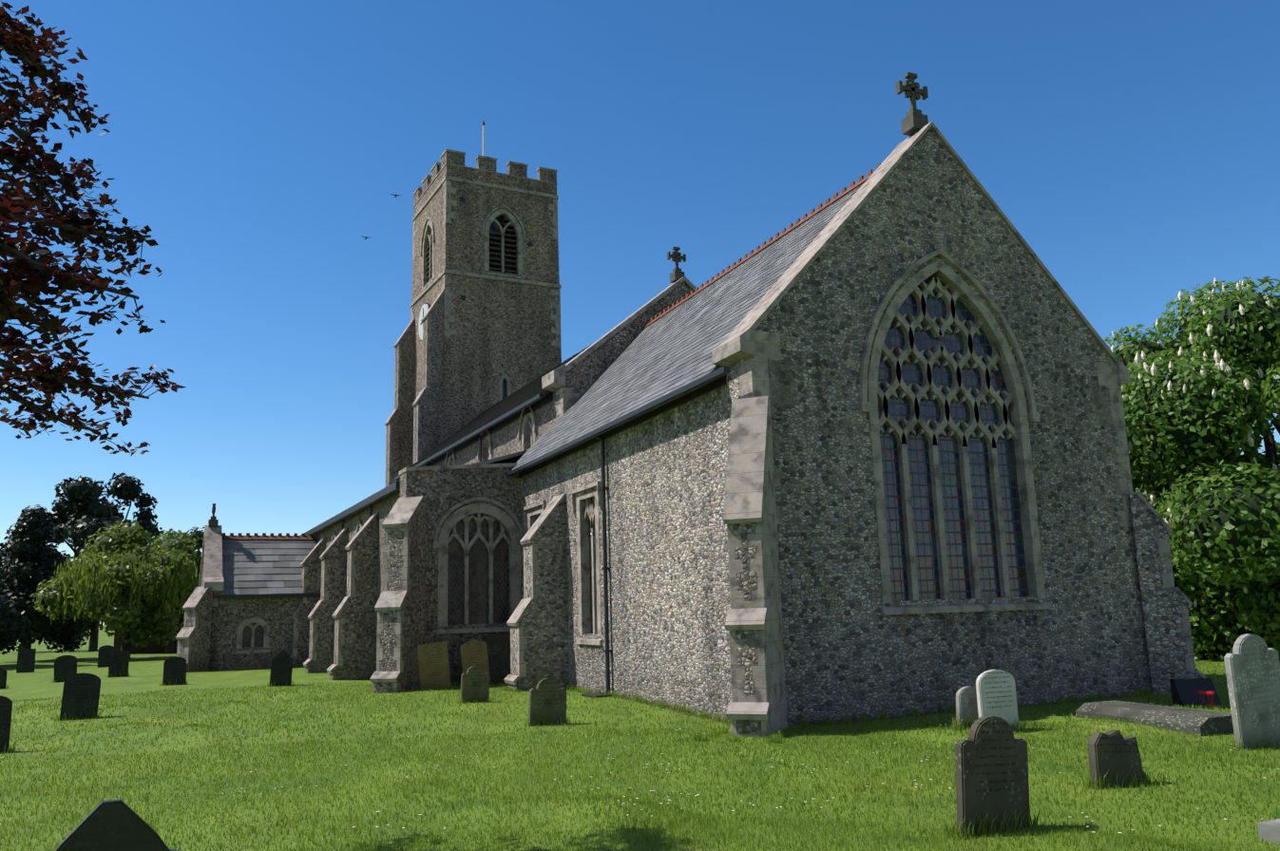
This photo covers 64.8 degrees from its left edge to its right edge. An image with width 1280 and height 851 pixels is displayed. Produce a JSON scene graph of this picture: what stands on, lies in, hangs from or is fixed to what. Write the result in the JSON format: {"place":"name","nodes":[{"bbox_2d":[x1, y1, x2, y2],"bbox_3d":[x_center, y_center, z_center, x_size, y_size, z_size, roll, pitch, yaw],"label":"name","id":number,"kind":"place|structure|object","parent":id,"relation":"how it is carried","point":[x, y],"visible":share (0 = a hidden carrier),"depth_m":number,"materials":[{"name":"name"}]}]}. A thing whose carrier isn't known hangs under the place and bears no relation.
{"place":"outdoors","nodes":[
{"label":"outdoors","id":0,"kind":"place"},
{"bbox_2d":[0,625,114,653],"bbox_3d":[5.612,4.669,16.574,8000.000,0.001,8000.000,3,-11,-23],"label":"ground","id":1,"kind":"structure","parent":0,"point":[104,639],"depth_m":97.11,"materials":[{"name":"green plant"}]},
{"bbox_2d":[0,556,33,654],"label":"conifer","id":2,"kind":"object","parent":1,"relation":"on","point":[8,615],"depth_m":45.42,"materials":[{"name":"green plant"}]},
{"bbox_2d":[0,524,71,645],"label":"pine","id":3,"kind":"object","parent":1,"relation":"on","point":[2,544],"depth_m":71.71,"materials":[{"name":"green plant"}]},
{"bbox_2d":[46,476,116,650],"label":"pine","id":4,"kind":"object","parent":1,"relation":"on","point":[85,502],"depth_m":73.41,"materials":[{"name":"green plant"}]},
{"bbox_2d":[59,515,131,651],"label":"pine","id":5,"kind":"object","parent":1,"relation":"on","point":[78,543],"depth_m":68.77,"materials":[{"name":"green plant"}]},
{"bbox_2d":[29,520,199,660],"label":"willow","id":6,"kind":"object","parent":1,"relation":"on","point":[140,548],"depth_m":49.96,"materials":[{"name":"green plant"}]},
{"bbox_2d":[48,547,201,624],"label":"willow strands","id":7,"kind":"object","parent":6,"relation":"attached to","point":[84,591],"visible":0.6,"depth_m":48.80},
{"bbox_2d":[103,472,164,553],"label":"pine","id":8,"kind":"object","parent":1,"relation":"on","point":[112,491],"depth_m":77.98,"materials":[{"name":"green plant"}]},
{"bbox_2d":[147,526,204,653],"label":"dark tree","id":9,"kind":"object","parent":1,"relation":"on","point":[199,553],"depth_m":58.53,"materials":[{"name":"green plant"}]},
{"bbox_2d":[0,0,186,457],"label":"copper beech","id":10,"kind":"object","parent":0,"point":[14,277],"depth_m":7.45,"materials":[{"name":"plant"}]},
{"bbox_2d":[221,533,315,540],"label":"ridge tiles","id":11,"kind":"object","parent":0,"point":[287,537],"depth_m":40.25,"materials":[{"name":"orange tile"}]},
{"bbox_2d":[220,537,321,595],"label":"porch roof","id":12,"kind":"structure","parent":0,"point":[252,566],"depth_m":38.88,"materials":[{"name":"grey tile"}]},
{"bbox_2d":[394,343,592,481],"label":"nave roof","id":13,"kind":"structure","parent":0,"point":[522,395],"depth_m":39.57,"materials":[{"name":"grey metal"}]},
{"bbox_2d":[0,649,1279,850],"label":"ground","id":14,"kind":"structure","parent":0,"point":[144,673],"depth_m":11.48,"materials":[{"name":"green plant"}]},
{"bbox_2d":[0,668,7,688],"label":"gravestone","id":15,"kind":"object","parent":14,"relation":"on","point":[3,677],"visible":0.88,"depth_m":28.77,"materials":[{"name":"grey stone"}]},
{"bbox_2d":[0,695,12,752],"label":"gravestone","id":16,"kind":"object","parent":14,"relation":"on","point":[6,706],"visible":0.88,"depth_m":14.42,"materials":[{"name":"grey stone"}]},
{"bbox_2d":[16,649,36,673],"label":"gravestone","id":17,"kind":"object","parent":14,"relation":"on","point":[26,660],"visible":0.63,"depth_m":39.46,"materials":[{"name":"grey stone"}]},
{"bbox_2d":[0,504,90,653],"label":"conifer","id":18,"kind":"object","parent":14,"relation":"on","point":[43,515],"depth_m":51.96,"materials":[{"name":"green plant"}]},
{"bbox_2d":[53,655,76,683],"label":"gravestone","id":19,"kind":"object","parent":14,"relation":"on","point":[65,667],"visible":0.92,"depth_m":32.56,"materials":[{"name":"grey stone"}]},
{"bbox_2d":[59,673,100,721],"bbox_3d":[-10.649,5.213,19.192,0.620,0.970,0.080,5,-14,-22],"label":"gravestone","id":20,"kind":"object","parent":14,"relation":"on","point":[81,695],"visible":0.94,"depth_m":19.17,"materials":[{"name":"grey stone"}]},
{"bbox_2d":[97,645,114,668],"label":"gravestone","id":21,"kind":"object","parent":14,"relation":"on","point":[104,657],"visible":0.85,"depth_m":42.17,"materials":[{"name":"grey stone"}]},
{"bbox_2d":[55,799,181,850],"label":"gravestone","id":22,"kind":"object","parent":14,"relation":"on","point":[119,825],"visible":1,"depth_m":4.51,"materials":[{"name":"stone"}]},
{"bbox_2d":[108,650,129,677],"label":"gravestone","id":23,"kind":"object","parent":14,"relation":"on","point":[119,661],"visible":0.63,"depth_m":34.12,"materials":[{"name":"grey stone"}]},
{"bbox_2d":[113,619,184,654],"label":"hedge","id":24,"kind":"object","parent":14,"relation":"on","point":[153,648],"depth_m":58.85,"materials":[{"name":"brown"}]},
{"bbox_2d":[162,656,187,686],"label":"gravestone","id":25,"kind":"object","parent":14,"relation":"on","point":[175,668],"visible":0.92,"depth_m":28.94,"materials":[{"name":"grey stone"}]},
{"bbox_2d":[200,554,302,670],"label":"wall","id":26,"kind":"structure","parent":14,"relation":"on","point":[229,616],"depth_m":37.52,"materials":[{"name":"stone"}]},
{"bbox_2d":[268,649,293,687],"bbox_3d":[-9.669,6.602,27.189,0.550,1.070,0.080,6,-11,-22],"label":"gravestone","id":27,"kind":"object","parent":14,"relation":"on","point":[281,667],"visible":0.9,"depth_m":27.16,"materials":[{"name":"grey stone"}]},
{"bbox_2d":[314,492,400,631],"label":"aisle wall","id":28,"kind":"structure","parent":14,"relation":"on","point":[383,507],"depth_m":30.19,"materials":[{"name":"grey stone"}]},
{"bbox_2d":[242,215,592,648],"bbox_3d":[-9.120,-2.702,36.755,11.021,20.970,29.622,0,-10,-11],"label":"glass","id":29,"kind":"object","parent":28,"relation":"on","point":[478,583],"depth_m":26.93,"materials":[{"name":"black glass"}]},
{"bbox_2d":[471,327,645,468],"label":"lead roofs","id":30,"kind":"structure","parent":28,"relation":"on","point":[516,457],"depth_m":28.59,"materials":[{"name":"grey metal"}]},
{"bbox_2d":[417,641,451,689],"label":"gravestone","id":31,"kind":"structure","parent":14,"relation":"on","point":[433,664],"depth_m":25.25,"materials":[{"name":"brown stone"}]},
{"bbox_2d":[415,467,521,685],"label":"aisle end wall","id":32,"kind":"structure","parent":14,"relation":"on","point":[443,491],"depth_m":26.58,"materials":[{"name":"grey stone"}]},
{"bbox_2d":[178,151,762,734],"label":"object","id":33,"kind":"object","parent":14,"relation":"on","point":[359,626],"visible":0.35,"depth_m":30.23,"materials":[{"name":"grey stone"}]},
{"bbox_2d":[460,666,489,704],"bbox_3d":[-3.257,5.171,19.907,0.550,0.820,0.090,5,-13,-25],"label":"gravestone","id":34,"kind":"object","parent":14,"relation":"on","point":[475,680],"visible":0.9,"depth_m":19.88,"materials":[{"name":"grey stone"}]},
{"bbox_2d":[458,638,491,684],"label":"gravestone","id":35,"kind":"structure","parent":14,"relation":"on","point":[473,652],"depth_m":25.81,"materials":[{"name":"stone"}]},
{"bbox_2d":[220,119,730,698],"bbox_3d":[-8.345,-6.074,33.910,12.500,28.100,36.489,0,-10,-11],"label":"ironwork","id":36,"kind":"object","parent":14,"relation":"on","point":[716,378],"visible":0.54,"depth_m":23.06,"materials":[{"name":"black metal"}]},
{"bbox_2d":[411,164,561,464],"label":"tower","id":37,"kind":"structure","parent":14,"relation":"on","point":[501,327],"depth_m":50.08,"materials":[{"name":"grey stone"}]},
{"bbox_2d":[418,304,428,340],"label":"clock face","id":38,"kind":"object","parent":37,"relation":"attached to","point":[425,307],"visible":0.52,"depth_m":51.37},
{"bbox_2d":[425,217,517,279],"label":"louvres","id":39,"kind":"object","parent":37,"relation":"attached to","point":[507,255],"visible":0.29,"depth_m":50.83,"materials":[{"name":"grey wood"}]},
{"bbox_2d":[482,124,484,155],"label":"flagpole","id":40,"kind":"object","parent":37,"relation":"on","point":[483,140],"visible":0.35,"depth_m":54.43,"materials":[{"name":"white metal"}]},
{"bbox_2d":[484,632,510,683],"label":"gravestone","id":41,"kind":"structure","parent":14,"relation":"on","point":[497,647],"depth_m":26.16,"materials":[{"name":"grey stone"}]},
{"bbox_2d":[528,678,566,726],"bbox_3d":[-1.468,4.452,16.040,0.620,0.840,0.090,7,-13,-28],"label":"gravestone","id":42,"kind":"object","parent":14,"relation":"on","point":[547,699],"visible":0.94,"depth_m":16.00,"materials":[{"name":"grey stone"}]},
{"bbox_2d":[433,281,694,466],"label":"nave walls","id":43,"kind":"structure","parent":14,"relation":"on","point":[583,374],"depth_m":30.02,"materials":[{"name":"grey stone"}]},
{"bbox_2d":[520,384,731,720],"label":"chancel side walls","id":44,"kind":"structure","parent":14,"relation":"on","point":[669,597],"depth_m":18.91,"materials":[{"name":"grey stone"}]},
{"bbox_2d":[510,183,863,477],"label":"chancel roof","id":45,"kind":"structure","parent":44,"relation":"on","point":[669,353],"depth_m":22.13,"materials":[{"name":"grey tile"}]},
{"bbox_2d":[641,163,880,329],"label":"ridge tiles","id":46,"kind":"object","parent":45,"relation":"on","point":[836,197],"visible":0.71,"depth_m":23.55,"materials":[{"name":"ceramic"}]},
{"bbox_2d":[507,493,1202,694],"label":"buttresses","id":47,"kind":"structure","parent":44,"relation":"attached to","point":[544,622],"depth_m":23.01,"materials":[{"name":"grey stone"}]},
{"bbox_2d":[0,671,1279,839],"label":"grass tufts","id":48,"kind":"object","parent":14,"relation":"on","point":[774,739],"visible":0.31,"depth_m":14.40,"materials":[{"name":"green plant"}]},
{"bbox_2d":[1,703,1279,833],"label":"daisies","id":49,"kind":"object","parent":14,"relation":"on","point":[771,767],"visible":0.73,"depth_m":9.72,"materials":[{"name":"white plant"}]},
{"bbox_2d":[175,121,1206,720],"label":"stone trim","id":50,"kind":"structure","parent":14,"relation":"on","point":[744,490],"depth_m":18.06,"materials":[{"name":"stone"}]},
{"bbox_2d":[208,72,928,527],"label":"gable crosses","id":51,"kind":"object","parent":50,"relation":"attached to","point":[915,120],"visible":0.98,"depth_m":18.93,"materials":[{"name":"stone"}]},
{"bbox_2d":[878,274,1028,600],"bbox_3d":[5.304,0.058,17.559,3.240,5.840,0.001,3,-11,-23],"label":"stained glass","id":52,"kind":"object","parent":50,"relation":"attached to","point":[924,530],"depth_m":17.45,"materials":[{"name":"grey glass"}]},
{"bbox_2d":[726,399,787,737],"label":"chancel diagonal buttresses","id":53,"kind":"structure","parent":14,"relation":"on","point":[768,675],"depth_m":14.63,"materials":[{"name":"grey stone"}]},
{"bbox_2d":[574,690,1146,725],"bbox_3d":[1.017,5.366,19.760,6.718,0.086,15.405,12,-17,-53],"label":"earth strip","id":54,"kind":"object","parent":14,"relation":"on","point":[931,713],"visible":0.15,"depth_m":16.74,"materials":[{"name":"brown soil"}]},
{"bbox_2d":[955,687,978,730],"bbox_3d":[4.455,3.861,13.576,0.500,0.670,0.080,10,-15,-30],"label":"gravestone","id":55,"kind":"object","parent":14,"relation":"on","point":[966,704],"visible":0.58,"depth_m":13.51,"materials":[{"name":"grey stone"}]},
{"bbox_2d":[955,715,1030,838],"bbox_3d":[2.794,2.819,7.985,0.700,1.000,0.090,7,-12,-25],"label":"gravestone","id":56,"kind":"object","parent":14,"relation":"on","point":[991,762],"visible":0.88,"depth_m":7.94,"materials":[{"name":"grey stone"}]},
{"bbox_2d":[975,669,1019,730],"bbox_3d":[4.763,3.725,13.423,0.620,0.920,0.080,3,-11,-23],"label":"gravestone","id":57,"kind":"object","parent":14,"relation":"on","point":[996,694],"visible":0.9,"depth_m":13.41,"materials":[{"name":"stone"}]},
{"bbox_2d":[1087,729,1144,788],"bbox_3d":[4.597,3.274,9.734,0.550,0.640,0.120,5,-14,-17],"label":"gravestone","id":58,"kind":"object","parent":14,"relation":"on","point":[1111,751],"visible":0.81,"depth_m":9.68,"materials":[{"name":"grey stone"}]},
{"bbox_2d":[1075,700,1233,736],"bbox_3d":[7.103,4.024,13.777,0.960,0.300,2.000,3,-10,-23],"label":"ledger tomb","id":59,"kind":"object","parent":14,"relation":"on","point":[1200,722],"visible":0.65,"depth_m":13.37,"materials":[{"name":"grey stone"}]},
{"bbox_2d":[1104,276,1279,661],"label":"chestnut","id":60,"kind":"object","parent":14,"relation":"on","point":[1268,396],"depth_m":24.87,"materials":[{"name":"green plant"}]},
{"bbox_2d":[1169,678,1221,706],"bbox_3d":[8.878,4.268,16.099,0.600,0.420,0.350,-2,-10,2],"label":"dark headstone","id":61,"kind":"object","parent":14,"relation":"on","point":[1184,692],"visible":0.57,"depth_m":16.08,"materials":[{"name":"black stone"}]},
{"bbox_2d":[1197,690,1215,708],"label":"poppies","id":62,"kind":"object","parent":14,"relation":"on","point":[1208,693],"visible":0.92,"depth_m":15.39,"materials":[{"name":"red plant"}]},
{"bbox_2d":[1195,602,1279,660],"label":"hedge","id":63,"kind":"object","parent":14,"relation":"on","point":[1263,633],"depth_m":26.04,"materials":[{"name":"green plant"}]},
{"bbox_2d":[1223,633,1279,750],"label":"gravestone","id":64,"kind":"object","parent":14,"relation":"on","point":[1252,667],"visible":0.94,"depth_m":11.72,"materials":[{"name":"grey stone"}]},
{"bbox_2d":[1257,819,1279,844],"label":"gravestone","id":65,"kind":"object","parent":14,"relation":"on","point":[1269,831],"depth_m":7.44,"materials":[{"name":"white stone"}]},
{"bbox_2d":[0,0,1279,625],"label":"sky","id":66,"kind":"structure","parent":0,"point":[1133,145],"materials":[{"name":"blue"}]},
{"bbox_2d":[450,355,1101,670],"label":"wall stains","id":67,"kind":"object","parent":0,"point":[805,445],"depth_m":17.35,"materials":[{"name":"grey"}]},
{"bbox_2d":[725,127,1152,726],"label":"chancel gable wall","id":68,"kind":"structure","parent":0,"point":[851,650],"depth_m":17.12,"materials":[{"name":"grey stone"}]},
{"bbox_2d":[1209,440,1279,470],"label":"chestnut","id":69,"kind":"object","parent":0,"point":[1256,451],"depth_m":33.36,"materials":[{"name":"green plant"}]}
]}

